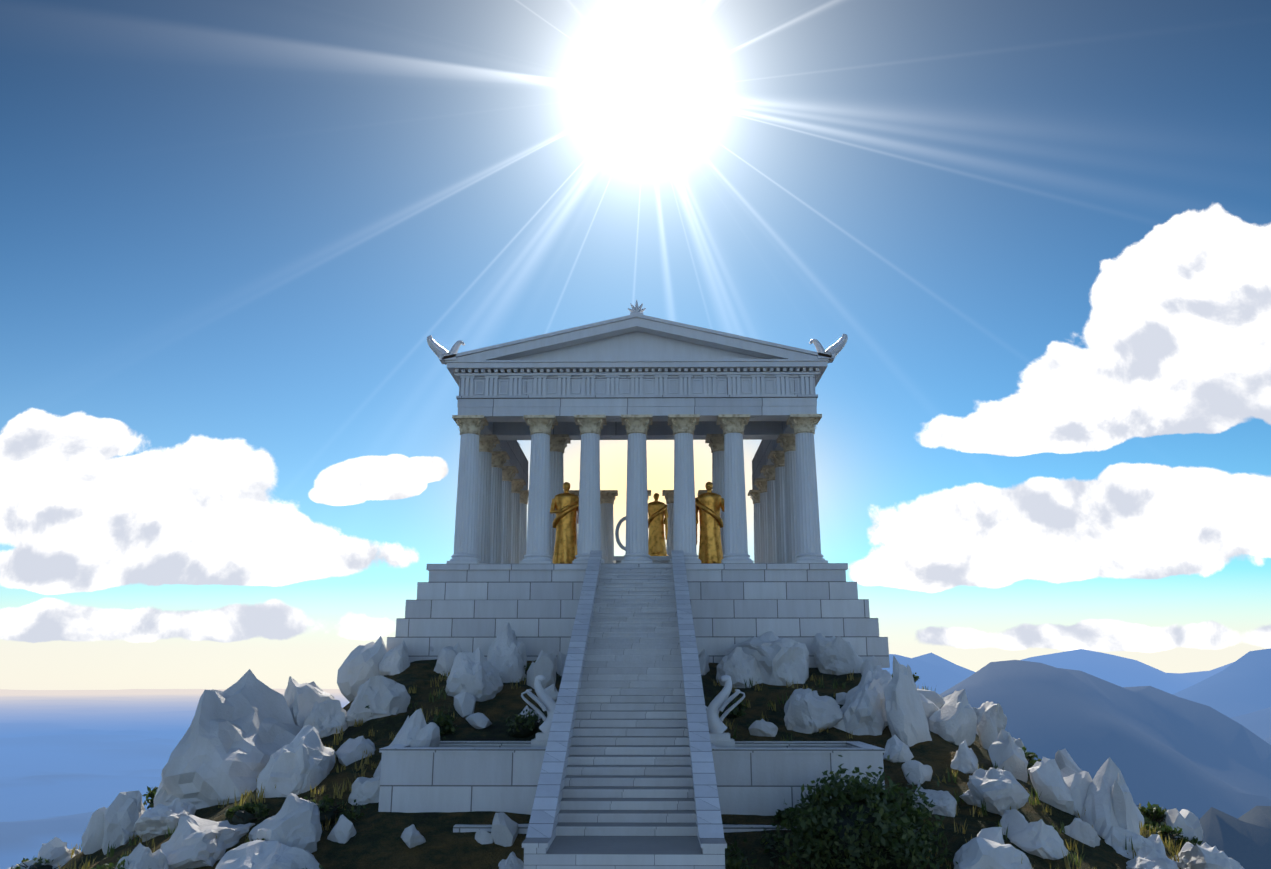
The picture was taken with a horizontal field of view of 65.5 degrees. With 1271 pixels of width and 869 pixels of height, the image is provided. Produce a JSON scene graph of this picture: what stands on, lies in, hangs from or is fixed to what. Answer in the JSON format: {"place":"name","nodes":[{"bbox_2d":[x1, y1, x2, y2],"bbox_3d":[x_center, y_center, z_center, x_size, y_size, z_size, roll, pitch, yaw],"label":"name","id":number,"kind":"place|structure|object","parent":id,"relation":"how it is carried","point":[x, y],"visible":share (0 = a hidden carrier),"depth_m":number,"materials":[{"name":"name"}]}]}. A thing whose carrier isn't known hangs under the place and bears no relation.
{"place":"outdoors","nodes":[
{"label":"outdoors","id":0,"kind":"place"},
{"bbox_2d":[0,648,1270,868],"bbox_3d":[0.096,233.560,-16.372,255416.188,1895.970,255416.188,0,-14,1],"label":"ground","id":1,"kind":"structure","parent":0,"point":[1198,744],"depth_m":3897.23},
{"bbox_2d":[11,855,60,868],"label":"shrub","id":2,"kind":"object","parent":1,"relation":"on","point":[36,865],"visible":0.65,"depth_m":25.00,"materials":[{"name":"green plant"}]},
{"bbox_2d":[92,851,128,868],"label":"shrub","id":3,"kind":"object","parent":1,"relation":"on","point":[110,866],"visible":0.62,"depth_m":20.84,"materials":[{"name":"green plant"}]},
{"bbox_2d":[142,786,157,808],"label":"shrub","id":4,"kind":"object","parent":1,"relation":"on","point":[151,794],"visible":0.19,"depth_m":27.84,"materials":[{"name":"green plant"}]},
{"bbox_2d":[224,802,270,824],"bbox_3d":[-9.131,8.998,23.152,0.999,0.688,0.902,0,-14,1],"label":"shrub","id":5,"kind":"object","parent":1,"relation":"on","point":[247,813],"visible":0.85,"depth_m":23.12,"materials":[{"name":"green plant"}]},
{"bbox_2d":[304,795,365,826],"bbox_3d":[-7.334,8.867,23.096,1.855,0.890,1.150,0,-14,1],"label":"shrub","id":6,"kind":"object","parent":1,"relation":"on","point":[328,809],"visible":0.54,"depth_m":23.07,"materials":[{"name":"green plant"}]},
{"bbox_2d":[426,711,459,738],"bbox_3d":[-5.577,8.402,28.499,1.419,0.890,1.169,-12,-18,40],"label":"shrub","id":7,"kind":"object","parent":1,"relation":"on","point":[444,723],"visible":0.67,"depth_m":28.19,"materials":[{"name":"green plant"}]},
{"bbox_2d":[378,741,545,833],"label":"retaining wall","id":8,"kind":"structure","parent":1,"relation":"on","point":[469,776],"depth_m":23.59,"materials":[{"name":"stone"}]},
{"bbox_2d":[521,675,555,746],"bbox_3d":[-2.453,7.414,26.181,1.185,2.034,0.780,0,-14,1],"label":"planter sculpture","id":9,"kind":"object","parent":8,"relation":"on","point":[544,700],"visible":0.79,"depth_m":26.07,"materials":[{"name":"white stone"}]},
{"bbox_2d":[506,709,542,737],"bbox_3d":[-3.179,8.288,28.328,1.100,0.863,1.464,0,-14,1],"label":"shrub","id":10,"kind":"object","parent":1,"relation":"on","point":[521,726],"visible":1,"depth_m":27.97,"materials":[{"name":"green plant"}]},
{"bbox_2d":[524,660,535,678],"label":"shrub","id":11,"kind":"object","parent":1,"relation":"on","point":[527,667],"visible":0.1,"depth_m":33.13,"materials":[{"name":"green plant"}]},
{"bbox_2d":[58,663,1182,868],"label":"grass tufts","id":12,"kind":"object","parent":1,"relation":"on","point":[86,865],"visible":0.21,"depth_m":24.80,"materials":[{"name":"green plant"}]},
{"bbox_2d":[522,550,726,868],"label":"stairs","id":13,"kind":"structure","parent":1,"relation":"on","point":[627,778],"depth_m":21.43,"materials":[{"name":"stone"}]},
{"bbox_2d":[7,622,1243,868],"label":"rocks","id":14,"kind":"object","parent":1,"relation":"on","point":[249,732],"visible":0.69,"depth_m":26.17,"materials":[{"name":"stone"}]},
{"bbox_2d":[446,414,827,563],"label":"columns","id":15,"kind":"structure","parent":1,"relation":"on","point":[493,525],"depth_m":37.74,"materials":[{"name":"white stone"}]},
{"bbox_2d":[456,375,817,489],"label":"entablature","id":16,"kind":"structure","parent":15,"relation":"on","point":[508,427],"depth_m":38.09,"materials":[{"name":"white stone"}]},
{"bbox_2d":[445,359,828,395],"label":"cornice","id":17,"kind":"structure","parent":16,"relation":"on","point":[685,369],"depth_m":38.07,"materials":[{"name":"white stone"}]},
{"bbox_2d":[442,313,831,364],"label":"temple pediments","id":18,"kind":"object","parent":17,"relation":"on","point":[636,336],"visible":0.83,"depth_m":38.26,"materials":[{"name":"white stone"}]},
{"bbox_2d":[613,516,671,563],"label":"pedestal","id":19,"kind":"object","parent":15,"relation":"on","point":[655,559],"visible":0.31,"depth_m":43.88,"materials":[{"name":"stone"}]},
{"bbox_2d":[648,493,668,555],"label":"statue","id":20,"kind":"object","parent":19,"relation":"on","point":[657,513],"visible":0.9,"depth_m":44.87,"materials":[{"name":"gold metal"}]},
{"bbox_2d":[695,482,724,562],"bbox_3d":[2.943,3.509,38.426,1.414,3.458,1.040,-2,-14,8],"label":"statue","id":21,"kind":"object","parent":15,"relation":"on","point":[709,504],"visible":0.92,"depth_m":38.20,"materials":[{"name":"gold metal"}]},
{"bbox_2d":[386,563,889,667],"bbox_3d":[0.157,8.672,44.391,17.800,3.700,18.680,0,-14,1],"label":"temple podium","id":22,"kind":"object","parent":1,"relation":"on","point":[472,608],"visible":0.6,"depth_m":35.39,"materials":[{"name":"white stone"}]},
{"bbox_2d":[550,482,578,563],"bbox_3d":[-2.702,3.528,38.502,1.292,3.458,1.040,2,-14,-7],"label":"statue","id":23,"kind":"object","parent":22,"relation":"on","point":[564,508],"visible":0.81,"depth_m":38.26,"materials":[{"name":"gold metal"}]},
{"bbox_2d":[721,705,745,718],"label":"shrub","id":24,"kind":"object","parent":1,"relation":"on","point":[734,713],"visible":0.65,"depth_m":29.60,"materials":[{"name":"green plant"}]},
{"bbox_2d":[724,700,745,710],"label":"shrub","id":25,"kind":"object","parent":1,"relation":"on","point":[739,705],"visible":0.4,"depth_m":30.12,"materials":[{"name":"green plant"}]},
{"bbox_2d":[725,839,757,868],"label":"shrub","id":26,"kind":"object","parent":1,"relation":"on","point":[733,859],"visible":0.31,"depth_m":20.52,"materials":[{"name":"green plant"}]},
{"bbox_2d":[771,804,808,825],"bbox_3d":[3.720,8.878,22.759,1.184,0.872,0.888,0,-14,1],"label":"shrub","id":27,"kind":"object","parent":1,"relation":"on","point":[778,816],"visible":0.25,"depth_m":22.68,"materials":[{"name":"green plant"}]},
{"bbox_2d":[711,741,884,832],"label":"stone wall","id":28,"kind":"structure","parent":1,"relation":"on","point":[763,778],"depth_m":23.54,"materials":[{"name":"stone"}]},
{"bbox_2d":[743,755,957,868],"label":"shrub","id":29,"kind":"object","parent":1,"relation":"on","point":[855,823],"visible":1,"depth_m":20.48,"materials":[{"name":"green plant"}]},
{"bbox_2d":[912,672,919,681],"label":"shrub","id":30,"kind":"object","parent":1,"relation":"on","point":[915,677],"visible":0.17,"depth_m":34.31,"materials":[{"name":"green plant"}]},
{"bbox_2d":[1022,746,1041,776],"bbox_3d":[10.667,8.992,27.034,1.398,0.933,1.454,0,-14,1],"label":"shrub","id":31,"kind":"object","parent":1,"relation":"on","point":[1030,756],"visible":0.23,"depth_m":26.92,"materials":[{"name":"green plant"}]},
{"bbox_2d":[1139,801,1166,828],"bbox_3d":[14.725,11.025,28.145,1.289,1.092,1.529,-8,-16,31],"label":"shrub","id":32,"kind":"object","parent":1,"relation":"on","point":[1152,815],"visible":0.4,"depth_m":28.00,"materials":[{"name":"green plant"}]},
{"bbox_2d":[1144,822,1186,846],"bbox_3d":[14.328,10.860,26.796,1.028,0.680,0.922,0,-14,1],"label":"shrub","id":33,"kind":"object","parent":1,"relation":"on","point":[1167,830],"visible":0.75,"depth_m":26.71,"materials":[{"name":"green plant"}]},
{"bbox_2d":[1174,835,1202,851],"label":"shrub","id":34,"kind":"object","parent":1,"relation":"on","point":[1193,841],"visible":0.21,"depth_m":27.13,"materials":[{"name":"green plant"}]},
{"bbox_2d":[0,0,1270,689],"label":"sky","id":35,"kind":"structure","parent":0,"point":[235,235],"materials":[{"name":"blue"}]},
{"bbox_2d":[705,675,744,747],"bbox_3d":[2.321,7.399,26.123,1.185,2.034,0.780,0,-14,1],"label":"planter sculpture","id":36,"kind":"object","parent":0,"point":[721,701],"visible":0.92,"depth_m":25.96,"materials":[{"name":"white stone"}]}
]}

